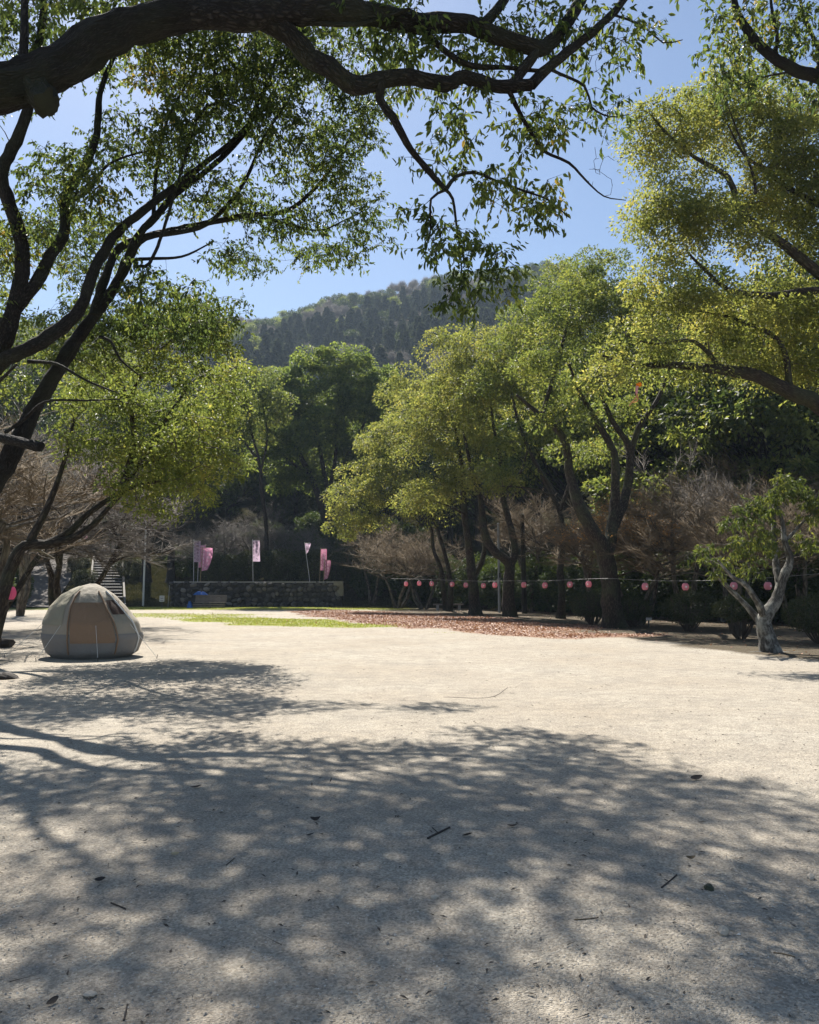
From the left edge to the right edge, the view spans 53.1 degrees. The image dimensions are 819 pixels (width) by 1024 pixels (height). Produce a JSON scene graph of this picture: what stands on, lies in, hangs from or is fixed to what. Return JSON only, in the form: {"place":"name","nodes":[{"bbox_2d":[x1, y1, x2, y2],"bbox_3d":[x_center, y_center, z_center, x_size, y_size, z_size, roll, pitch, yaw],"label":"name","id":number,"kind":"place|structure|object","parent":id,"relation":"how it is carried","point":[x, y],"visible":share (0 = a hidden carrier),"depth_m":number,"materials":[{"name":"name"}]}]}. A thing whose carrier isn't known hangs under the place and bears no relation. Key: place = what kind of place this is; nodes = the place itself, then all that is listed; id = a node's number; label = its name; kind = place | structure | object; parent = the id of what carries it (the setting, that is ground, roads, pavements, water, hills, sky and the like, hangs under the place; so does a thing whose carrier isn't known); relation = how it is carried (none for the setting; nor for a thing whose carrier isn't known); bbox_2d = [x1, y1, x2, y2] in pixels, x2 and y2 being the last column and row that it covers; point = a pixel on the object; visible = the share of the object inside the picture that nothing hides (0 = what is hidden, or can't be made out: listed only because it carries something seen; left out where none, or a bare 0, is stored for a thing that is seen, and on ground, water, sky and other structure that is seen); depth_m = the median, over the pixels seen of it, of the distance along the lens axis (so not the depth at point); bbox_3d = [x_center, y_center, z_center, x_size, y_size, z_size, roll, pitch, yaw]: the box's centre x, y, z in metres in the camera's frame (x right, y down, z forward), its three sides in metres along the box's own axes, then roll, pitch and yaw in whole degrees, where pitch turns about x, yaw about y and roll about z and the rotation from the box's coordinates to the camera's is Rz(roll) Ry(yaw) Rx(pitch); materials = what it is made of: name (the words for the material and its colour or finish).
{"place":"outdoors","nodes":[
{"label":"outdoors","id":0,"kind":"place"},
{"bbox_2d":[14,525,95,606],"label":"path","id":1,"kind":"structure","parent":0,"point":[39,595],"depth_m":74.05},
{"bbox_2d":[127,606,451,632],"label":"grass","id":2,"kind":"structure","parent":0,"point":[312,622],"depth_m":41.26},
{"bbox_2d":[0,607,818,1023],"bbox_3d":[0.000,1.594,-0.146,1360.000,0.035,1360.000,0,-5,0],"label":"ground","id":3,"kind":"structure","parent":0,"point":[398,667],"depth_m":5.56,"materials":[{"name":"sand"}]},
{"bbox_2d":[0,213,45,418],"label":"camphor tree","id":4,"kind":"object","parent":3,"relation":"on","point":[5,293],"visible":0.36,"depth_m":21.95,"materials":[{"name":"green plant"}]},
{"bbox_2d":[0,466,104,615],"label":"bare maple","id":5,"kind":"object","parent":3,"relation":"on","point":[23,596],"visible":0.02,"depth_m":45.33,"materials":[{"name":"brown plant"}]},
{"bbox_2d":[0,409,145,577],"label":"bare maple","id":6,"kind":"object","parent":3,"relation":"on","point":[6,530],"visible":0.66,"depth_m":22.83,"materials":[{"name":"brown plant"}]},
{"bbox_2d":[4,584,157,661],"bbox_3d":[-7.284,2.474,18.656,2.715,1.682,2.560,-4,-7,40],"label":"dome tent","id":7,"kind":"object","parent":3,"relation":"on","point":[91,621],"visible":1,"depth_m":18.38,"materials":[{"name":"fabric"}]},
{"bbox_2d":[69,602,114,643],"bbox_3d":[-7.087,2.481,18.353,0.987,0.900,0.408,1,-5,-14],"label":"door","id":8,"kind":"structure","parent":7,"relation":"in","point":[87,619],"depth_m":18.25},
{"bbox_2d":[0,398,200,609],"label":"bare tree","id":9,"kind":"object","parent":3,"relation":"on","point":[28,571],"visible":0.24,"depth_m":29.95,"materials":[{"name":"brown plant"}]},
{"bbox_2d":[0,409,214,605],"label":"bare tree","id":10,"kind":"object","parent":3,"relation":"on","point":[54,591],"visible":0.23,"depth_m":32.81,"materials":[{"name":"brown plant"}]},
{"bbox_2d":[0,301,264,640],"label":"camphor tree","id":11,"kind":"object","parent":3,"relation":"on","point":[162,471],"visible":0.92,"depth_m":18.42,"materials":[{"name":"green plant"}]},
{"bbox_2d":[0,0,444,492],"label":"camphor tree","id":12,"kind":"object","parent":3,"relation":"on","point":[23,292],"visible":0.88,"depth_m":14.66,"materials":[{"name":"green plant"}]},
{"bbox_2d":[168,581,343,606],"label":"stone wall","id":13,"kind":"structure","parent":3,"relation":"on","point":[285,594],"depth_m":66.30,"materials":[{"name":"stone"}]},
{"bbox_2d":[0,0,725,330],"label":"camphor tree","id":14,"kind":"object","parent":3,"relation":"on","point":[39,79],"visible":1,"depth_m":7.35,"materials":[{"name":"green plant"}]},
{"bbox_2d":[318,521,411,604],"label":"bare maple","id":15,"kind":"object","parent":3,"relation":"on","point":[360,541],"visible":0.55,"depth_m":67.77,"materials":[{"name":"brown plant"}]},
{"bbox_2d":[319,360,461,610],"bbox_3d":[-1.029,-2.096,57.651,10.402,18.738,10.926,0,-5,0],"label":"camphor tree","id":16,"kind":"object","parent":3,"relation":"on","point":[365,482],"visible":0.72,"depth_m":55.23,"materials":[{"name":"green plant"}]},
{"bbox_2d":[340,520,452,608],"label":"bare maple","id":17,"kind":"object","parent":3,"relation":"on","point":[401,605],"visible":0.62,"depth_m":61.53,"materials":[{"name":"brown plant"}]},
{"bbox_2d":[0,627,818,1023],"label":"ground crumbs","id":18,"kind":"object","parent":3,"relation":"on","point":[394,845],"visible":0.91,"depth_m":4.31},
{"bbox_2d":[370,525,486,608],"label":"bare maple","id":19,"kind":"object","parent":3,"relation":"on","point":[424,556],"visible":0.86,"depth_m":59.47,"materials":[{"name":"brown plant"}]},
{"bbox_2d":[380,358,497,614],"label":"camphor tree","id":20,"kind":"object","parent":3,"relation":"on","point":[425,416],"visible":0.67,"depth_m":46.98,"materials":[{"name":"green plant"}]},
{"bbox_2d":[430,559,477,607],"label":"shrub","id":21,"kind":"object","parent":3,"relation":"on","point":[462,598],"visible":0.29,"depth_m":60.96,"materials":[{"name":"green plant"}]},
{"bbox_2d":[142,607,810,654],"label":"leaf litter","id":22,"kind":"object","parent":3,"relation":"on","point":[406,621],"visible":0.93,"depth_m":35.94,"materials":[{"name":"plant"}]},
{"bbox_2d":[411,313,543,616],"bbox_3d":[4.013,-2.598,46.023,7.811,17.665,6.930,0,-5,0],"label":"camphor tree","id":23,"kind":"object","parent":3,"relation":"on","point":[459,361],"visible":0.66,"depth_m":45.22,"materials":[{"name":"green plant"}]},
{"bbox_2d":[478,561,520,609],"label":"shrub","id":24,"kind":"object","parent":3,"relation":"on","point":[485,577],"visible":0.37,"depth_m":56.05,"materials":[{"name":"green plant"}]},
{"bbox_2d":[520,513,526,613],"bbox_3d":[6.928,3.197,49.917,0.422,6.258,0.368,0,-5,0],"label":"timber post","id":25,"kind":"object","parent":3,"relation":"on","point":[523,578],"visible":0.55,"depth_m":49.79,"materials":[{"name":"brown wood"}]},
{"bbox_2d":[452,253,596,618],"bbox_3d":[6.614,-4.134,43.114,8.784,20.206,5.418,1,-5,-15],"label":"camphor tree","id":26,"kind":"object","parent":3,"relation":"on","point":[531,314],"visible":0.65,"depth_m":42.39,"materials":[{"name":"green plant"}]},
{"bbox_2d":[474,488,593,612],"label":"bare maple","id":27,"kind":"object","parent":3,"relation":"on","point":[533,531],"visible":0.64,"depth_m":50.80,"materials":[{"name":"brown plant"}]},
{"bbox_2d":[514,549,567,612],"bbox_3d":[8.708,4.387,52.024,4.977,4.110,4.822,-3,-6,31],"label":"shrub","id":28,"kind":"object","parent":3,"relation":"on","point":[547,604],"visible":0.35,"depth_m":50.97,"materials":[{"name":"green plant"}]},
{"bbox_2d":[533,555,598,613],"bbox_3d":[9.696,4.245,48.665,4.420,3.768,4.562,-2,-6,23],"label":"shrub","id":29,"kind":"object","parent":3,"relation":"on","point":[552,588],"visible":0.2,"depth_m":48.28,"materials":[{"name":"green plant"}]},
{"bbox_2d":[509,500,641,621],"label":"bare maple","id":30,"kind":"object","parent":3,"relation":"on","point":[585,570],"visible":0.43,"depth_m":38.24,"materials":[{"name":"brown plant"}]},
{"bbox_2d":[569,588,601,624],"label":"shrub","id":31,"kind":"object","parent":3,"relation":"on","point":[590,615],"visible":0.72,"depth_m":34.55,"materials":[{"name":"green plant"}]},
{"bbox_2d":[563,550,629,610],"bbox_3d":[11.122,3.897,46.674,4.977,4.110,4.822,-1,-5,16],"label":"shrub","id":32,"kind":"object","parent":3,"relation":"on","point":[576,589],"visible":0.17,"depth_m":46.29,"materials":[{"name":"green plant"}]},
{"bbox_2d":[500,244,704,627],"bbox_3d":[8.161,-3.359,33.749,8.447,17.016,5.826,4,-6,-35],"label":"camphor tree","id":33,"kind":"object","parent":3,"relation":"on","point":[597,294],"visible":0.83,"depth_m":33.47,"materials":[{"name":"green plant"}]},
{"bbox_2d":[544,480,714,624],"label":"bare maple","id":34,"kind":"object","parent":3,"relation":"on","point":[654,586],"visible":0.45,"depth_m":34.58,"materials":[{"name":"brown plant"}]},
{"bbox_2d":[621,594,654,626],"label":"shrub","id":35,"kind":"object","parent":3,"relation":"on","point":[633,614],"visible":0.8,"depth_m":33.00,"materials":[{"name":"green plant"}]},
{"bbox_2d":[616,548,681,617],"bbox_3d":[12.626,3.639,42.954,4.770,3.939,4.621,0,-5,1],"label":"shrub","id":36,"kind":"object","parent":3,"relation":"on","point":[632,584],"visible":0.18,"depth_m":42.21,"materials":[{"name":"green plant"}]},
{"bbox_2d":[641,551,713,615],"bbox_3d":[13.592,3.509,40.633,4.420,3.768,4.562,1,-5,-6],"label":"shrub","id":37,"kind":"object","parent":3,"relation":"on","point":[662,595],"visible":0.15,"depth_m":40.01,"materials":[{"name":"green plant"}]},
{"bbox_2d":[658,589,717,631],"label":"shrub","id":38,"kind":"object","parent":3,"relation":"on","point":[686,617],"visible":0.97,"depth_m":29.57,"materials":[{"name":"green plant"}]},
{"bbox_2d":[570,55,818,416],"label":"camphor tree","id":39,"kind":"object","parent":3,"relation":"on","point":[695,217],"visible":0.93,"depth_m":21.63,"materials":[{"name":"green plant"}]},
{"bbox_2d":[591,466,807,625],"bbox_3d":[11.421,1.436,33.659,9.021,6.919,6.801,2,-5,-16],"label":"bare maple","id":40,"kind":"object","parent":3,"relation":"on","point":[662,513],"visible":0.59,"depth_m":33.39,"materials":[{"name":"brown plant"}]},
{"bbox_2d":[667,553,759,620],"bbox_3d":[14.900,3.387,39.309,4.562,3.768,4.420,1,-5,-14],"label":"shrub","id":41,"kind":"object","parent":3,"relation":"on","point":[688,580],"visible":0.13,"depth_m":38.58,"materials":[{"name":"green plant"}]},
{"bbox_2d":[616,429,816,622],"bbox_3d":[15.151,0.858,38.358,8.973,10.165,10.507,0,-5,-2],"label":"bare tree","id":42,"kind":"object","parent":3,"relation":"on","point":[707,496],"visible":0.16,"depth_m":38.26,"materials":[{"name":"brown plant"}]},
{"bbox_2d":[621,470,818,631],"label":"bare maple","id":43,"kind":"object","parent":3,"relation":"on","point":[702,540],"visible":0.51,"depth_m":30.15,"materials":[{"name":"brown plant"}]},
{"bbox_2d":[700,550,769,621],"bbox_3d":[15.587,3.276,38.088,4.420,3.768,4.562,2,-6,-21],"label":"shrub","id":44,"kind":"object","parent":3,"relation":"on","point":[717,591],"visible":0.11,"depth_m":37.34,"materials":[{"name":"green plant"}]},
{"bbox_2d":[710,591,765,639],"bbox_3d":[10.181,3.228,25.375,1.677,1.533,1.844,5,-7,-42],"label":"shrub","id":45,"kind":"object","parent":3,"relation":"on","point":[738,617],"visible":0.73,"depth_m":25.12,"materials":[{"name":"green plant"}]},
{"bbox_2d":[688,0,818,116],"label":"camphor tree","id":46,"kind":"object","parent":3,"relation":"on","point":[790,67],"visible":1,"depth_m":13.06,"materials":[{"name":"green plant"}]},
{"bbox_2d":[691,468,818,652],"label":"bay tree","id":47,"kind":"object","parent":3,"relation":"on","point":[763,617],"visible":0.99,"depth_m":20.44,"materials":[{"name":"green plant"}]},
{"bbox_2d":[710,476,818,627],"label":"bare maple","id":48,"kind":"object","parent":3,"relation":"on","point":[804,562],"visible":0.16,"depth_m":32.27,"materials":[{"name":"brown plant"}]},
{"bbox_2d":[719,552,818,623],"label":"shrub","id":49,"kind":"object","parent":3,"relation":"on","point":[777,618],"visible":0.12,"depth_m":35.44,"materials":[{"name":"green plant"}]},
{"bbox_2d":[758,538,818,621],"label":"shrub","id":50,"kind":"object","parent":3,"relation":"on","point":[792,591],"visible":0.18,"depth_m":33.75,"materials":[{"name":"green plant"}]},
{"bbox_2d":[781,591,818,643],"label":"shrub","id":51,"kind":"object","parent":3,"relation":"on","point":[803,616],"visible":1,"depth_m":23.34,"materials":[{"name":"green plant"}]},
{"bbox_2d":[1,278,817,620],"bbox_3d":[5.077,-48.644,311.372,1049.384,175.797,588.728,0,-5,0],"label":"hillside","id":52,"kind":"structure","parent":0,"point":[249,506],"depth_m":101.78,"materials":[{"name":"soil"}]},
{"bbox_2d":[0,355,94,536],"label":"evergreen tree","id":53,"kind":"object","parent":52,"relation":"on","point":[36,382],"visible":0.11,"depth_m":77.12,"materials":[{"name":"green plant"}]},
{"bbox_2d":[90,556,125,604],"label":"staircase","id":54,"kind":"structure","parent":52,"relation":"on","point":[97,567],"depth_m":74.61,"materials":[{"name":"stone"}]},
{"bbox_2d":[110,556,141,578],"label":"shrub","id":55,"kind":"object","parent":52,"relation":"on","point":[135,570],"visible":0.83,"depth_m":76.29,"materials":[{"name":"green plant"}]},
{"bbox_2d":[58,389,232,582],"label":"camphor tree","id":56,"kind":"object","parent":52,"relation":"on","point":[148,577],"visible":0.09,"depth_m":76.09,"materials":[{"name":"green plant"}]},
{"bbox_2d":[163,456,238,583],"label":"camphor tree","id":57,"kind":"object","parent":52,"relation":"on","point":[170,576],"visible":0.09,"depth_m":76.00,"materials":[{"name":"green plant"}]},
{"bbox_2d":[168,522,240,580],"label":"bare tree","id":58,"kind":"object","parent":52,"relation":"on","point":[191,552],"visible":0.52,"depth_m":73.74,"materials":[{"name":"brown plant"}]},
{"bbox_2d":[168,423,243,538],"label":"evergreen tree","id":59,"kind":"object","parent":52,"relation":"on","point":[227,499],"visible":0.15,"depth_m":98.89,"materials":[{"name":"green plant"}]},
{"bbox_2d":[199,553,246,581],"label":"shrub","id":60,"kind":"object","parent":52,"relation":"on","point":[223,574],"visible":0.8,"depth_m":70.18,"materials":[{"name":"green plant"}]},
{"bbox_2d":[181,517,275,578],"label":"bare tree","id":61,"kind":"object","parent":52,"relation":"on","point":[235,537],"visible":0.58,"depth_m":75.18,"materials":[{"name":"brown plant"}]},
{"bbox_2d":[210,417,273,526],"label":"evergreen tree","id":62,"kind":"object","parent":52,"relation":"on","point":[254,486],"visible":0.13,"depth_m":105.21,"materials":[{"name":"green plant"}]},
{"bbox_2d":[40,561,458,607],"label":"bank grass","id":63,"kind":"structure","parent":52,"relation":"on","point":[161,582],"depth_m":70.77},
{"bbox_2d":[199,364,300,580],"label":"camphor tree","id":64,"kind":"object","parent":52,"relation":"on","point":[268,399],"visible":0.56,"depth_m":73.47,"materials":[{"name":"green plant"}]},
{"bbox_2d":[230,550,270,581],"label":"shrub","id":65,"kind":"object","parent":52,"relation":"on","point":[253,575],"visible":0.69,"depth_m":70.69,"materials":[{"name":"green plant"}]},
{"bbox_2d":[214,502,300,565],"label":"bare tree","id":66,"kind":"object","parent":52,"relation":"on","point":[258,523],"visible":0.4,"depth_m":81.86,"materials":[{"name":"brown plant"}]},
{"bbox_2d":[253,548,304,581],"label":"shrub","id":67,"kind":"object","parent":52,"relation":"on","point":[277,574],"visible":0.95,"depth_m":70.41,"materials":[{"name":"green plant"}]},
{"bbox_2d":[242,499,318,571],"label":"bare tree","id":68,"kind":"object","parent":52,"relation":"on","point":[278,535],"visible":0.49,"depth_m":76.55,"materials":[{"name":"brown plant"}]},
{"bbox_2d":[255,483,306,523],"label":"shrub","id":69,"kind":"object","parent":52,"relation":"on","point":[276,508],"visible":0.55,"depth_m":108.09,"materials":[{"name":"green plant"}]},
{"bbox_2d":[277,490,323,518],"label":"shrub","id":70,"kind":"object","parent":52,"relation":"on","point":[311,501],"visible":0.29,"depth_m":111.13,"materials":[{"name":"green plant"}]},
{"bbox_2d":[281,549,333,581],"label":"shrub","id":71,"kind":"object","parent":52,"relation":"on","point":[303,575],"visible":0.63,"depth_m":70.89,"materials":[{"name":"green plant"}]},
{"bbox_2d":[4,274,611,464],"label":"bare wood","id":72,"kind":"object","parent":52,"relation":"on","point":[410,287],"visible":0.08,"depth_m":389.67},
{"bbox_2d":[222,341,400,547],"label":"camphor tree","id":73,"kind":"object","parent":52,"relation":"on","point":[323,405],"visible":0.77,"depth_m":85.89,"materials":[{"name":"green plant"}]},
{"bbox_2d":[293,511,337,548],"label":"shrub","id":74,"kind":"object","parent":52,"relation":"on","point":[309,521],"visible":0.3,"depth_m":91.07,"materials":[{"name":"green plant"}]},
{"bbox_2d":[281,525,353,573],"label":"bare tree","id":75,"kind":"object","parent":52,"relation":"on","point":[309,540],"visible":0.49,"depth_m":74.49,"materials":[{"name":"brown plant"}]},
{"bbox_2d":[20,270,629,506],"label":"conifer wood","id":76,"kind":"object","parent":52,"relation":"on","point":[276,348],"visible":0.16,"depth_m":310.70,"materials":[{"name":"plant"}]},
{"bbox_2d":[4,260,670,495],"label":"broadleaf wood","id":77,"kind":"object","parent":52,"relation":"on","point":[255,325],"visible":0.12,"depth_m":394.15,"materials":[{"name":"plant"}]},
{"bbox_2d":[319,550,356,582],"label":"shrub","id":78,"kind":"object","parent":52,"relation":"on","point":[335,576],"visible":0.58,"depth_m":70.30,"materials":[{"name":"green plant"}]},
{"bbox_2d":[317,527,360,556],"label":"shrub","id":79,"kind":"object","parent":52,"relation":"on","point":[332,538],"visible":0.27,"depth_m":82.99,"materials":[{"name":"green plant"}]},
{"bbox_2d":[348,560,389,597],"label":"shrub","id":80,"kind":"object","parent":52,"relation":"on","point":[357,587],"visible":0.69,"depth_m":68.92,"materials":[{"name":"green plant"}]},
{"bbox_2d":[330,416,408,523],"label":"evergreen tree","id":81,"kind":"object","parent":52,"relation":"on","point":[382,510],"visible":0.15,"depth_m":98.07,"materials":[{"name":"green plant"}]},
{"bbox_2d":[388,563,433,603],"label":"shrub","id":82,"kind":"object","parent":52,"relation":"on","point":[396,584],"visible":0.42,"depth_m":65.88,"materials":[{"name":"green plant"}]},
{"bbox_2d":[398,524,447,554],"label":"shrub","id":83,"kind":"object","parent":52,"relation":"on","point":[411,531],"visible":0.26,"depth_m":79.04,"materials":[{"name":"brown plant"}]},
{"bbox_2d":[405,552,459,600],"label":"shrub","id":84,"kind":"object","parent":52,"relation":"on","point":[424,588],"visible":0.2,"depth_m":64.78,"materials":[{"name":"green plant"}]},
{"bbox_2d":[382,394,495,548],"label":"evergreen tree","id":85,"kind":"object","parent":52,"relation":"on","point":[449,531],"visible":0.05,"depth_m":91.79,"materials":[{"name":"green plant"}]},
{"bbox_2d":[409,361,494,546],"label":"evergreen tree","id":86,"kind":"object","parent":52,"relation":"on","point":[476,520],"visible":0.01,"depth_m":84.00,"materials":[{"name":"green plant"}]},
{"bbox_2d":[441,502,493,540],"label":"shrub","id":87,"kind":"object","parent":52,"relation":"on","point":[457,532],"visible":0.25,"depth_m":99.14,"materials":[{"name":"green plant"}]},
{"bbox_2d":[400,357,543,543],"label":"evergreen tree","id":88,"kind":"object","parent":52,"relation":"on","point":[426,464],"visible":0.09,"depth_m":78.10,"materials":[{"name":"green plant"}]},
{"bbox_2d":[453,552,500,607],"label":"shrub","id":89,"kind":"object","parent":52,"relation":"on","point":[461,575],"visible":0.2,"depth_m":59.15,"materials":[{"name":"green plant"}]},
{"bbox_2d":[450,336,594,541],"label":"evergreen tree","id":90,"kind":"object","parent":52,"relation":"on","point":[524,497],"visible":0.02,"depth_m":70.85,"materials":[{"name":"green plant"}]},
{"bbox_2d":[477,315,619,548],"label":"evergreen tree","id":91,"kind":"object","parent":52,"relation":"on","point":[559,478],"visible":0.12,"depth_m":64.69,"materials":[{"name":"green plant"}]},
{"bbox_2d":[507,324,661,508],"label":"evergreen tree","id":92,"kind":"object","parent":52,"relation":"on","point":[566,371],"visible":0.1,"depth_m":60.65,"materials":[{"name":"green plant"}]},
{"bbox_2d":[558,282,689,548],"bbox_3d":[17.535,-6.127,60.330,17.200,19.463,17.508,4,-6,-34],"label":"evergreen tree","id":93,"kind":"object","parent":52,"relation":"on","point":[578,440],"visible":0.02,"depth_m":56.73,"materials":[{"name":"green plant"}]},
{"bbox_2d":[557,373,718,548],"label":"evergreen tree","id":94,"kind":"object","parent":52,"relation":"on","point":[596,486],"visible":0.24,"depth_m":48.89,"materials":[{"name":"green plant"}]},
{"bbox_2d":[541,318,817,485],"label":"evergreen tree","id":95,"kind":"object","parent":52,"relation":"on","point":[589,434],"visible":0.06,"depth_m":53.99,"materials":[{"name":"green plant"}]},
{"bbox_2d":[615,259,816,492],"bbox_3d":[22.215,-6.530,52.983,17.200,19.463,17.508,-3,-6,28],"label":"evergreen tree","id":96,"kind":"object","parent":52,"relation":"on","point":[690,319],"visible":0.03,"depth_m":51.31,"materials":[{"name":"green plant"}]},
{"bbox_2d":[622,258,818,513],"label":"evergreen tree","id":97,"kind":"object","parent":52,"relation":"on","point":[807,436],"visible":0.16,"depth_m":43.24,"materials":[{"name":"green plant"}]},
{"bbox_2d":[639,447,818,532],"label":"bare maple","id":98,"kind":"object","parent":52,"relation":"on","point":[816,489],"visible":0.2,"depth_m":42.22,"materials":[{"name":"brown plant"}]},
{"bbox_2d":[650,344,818,534],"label":"evergreen tree","id":99,"kind":"object","parent":52,"relation":"on","point":[674,438],"visible":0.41,"depth_m":42.67,"materials":[{"name":"green plant"}]},
{"bbox_2d":[658,248,818,494],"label":"evergreen tree","id":100,"kind":"object","parent":52,"relation":"on","point":[717,401],"visible":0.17,"depth_m":43.64,"materials":[{"name":"green plant"}]},
{"bbox_2d":[0,0,818,331],"label":"sky","id":101,"kind":"structure","parent":0,"point":[590,213],"materials":[{"name":"blue"}]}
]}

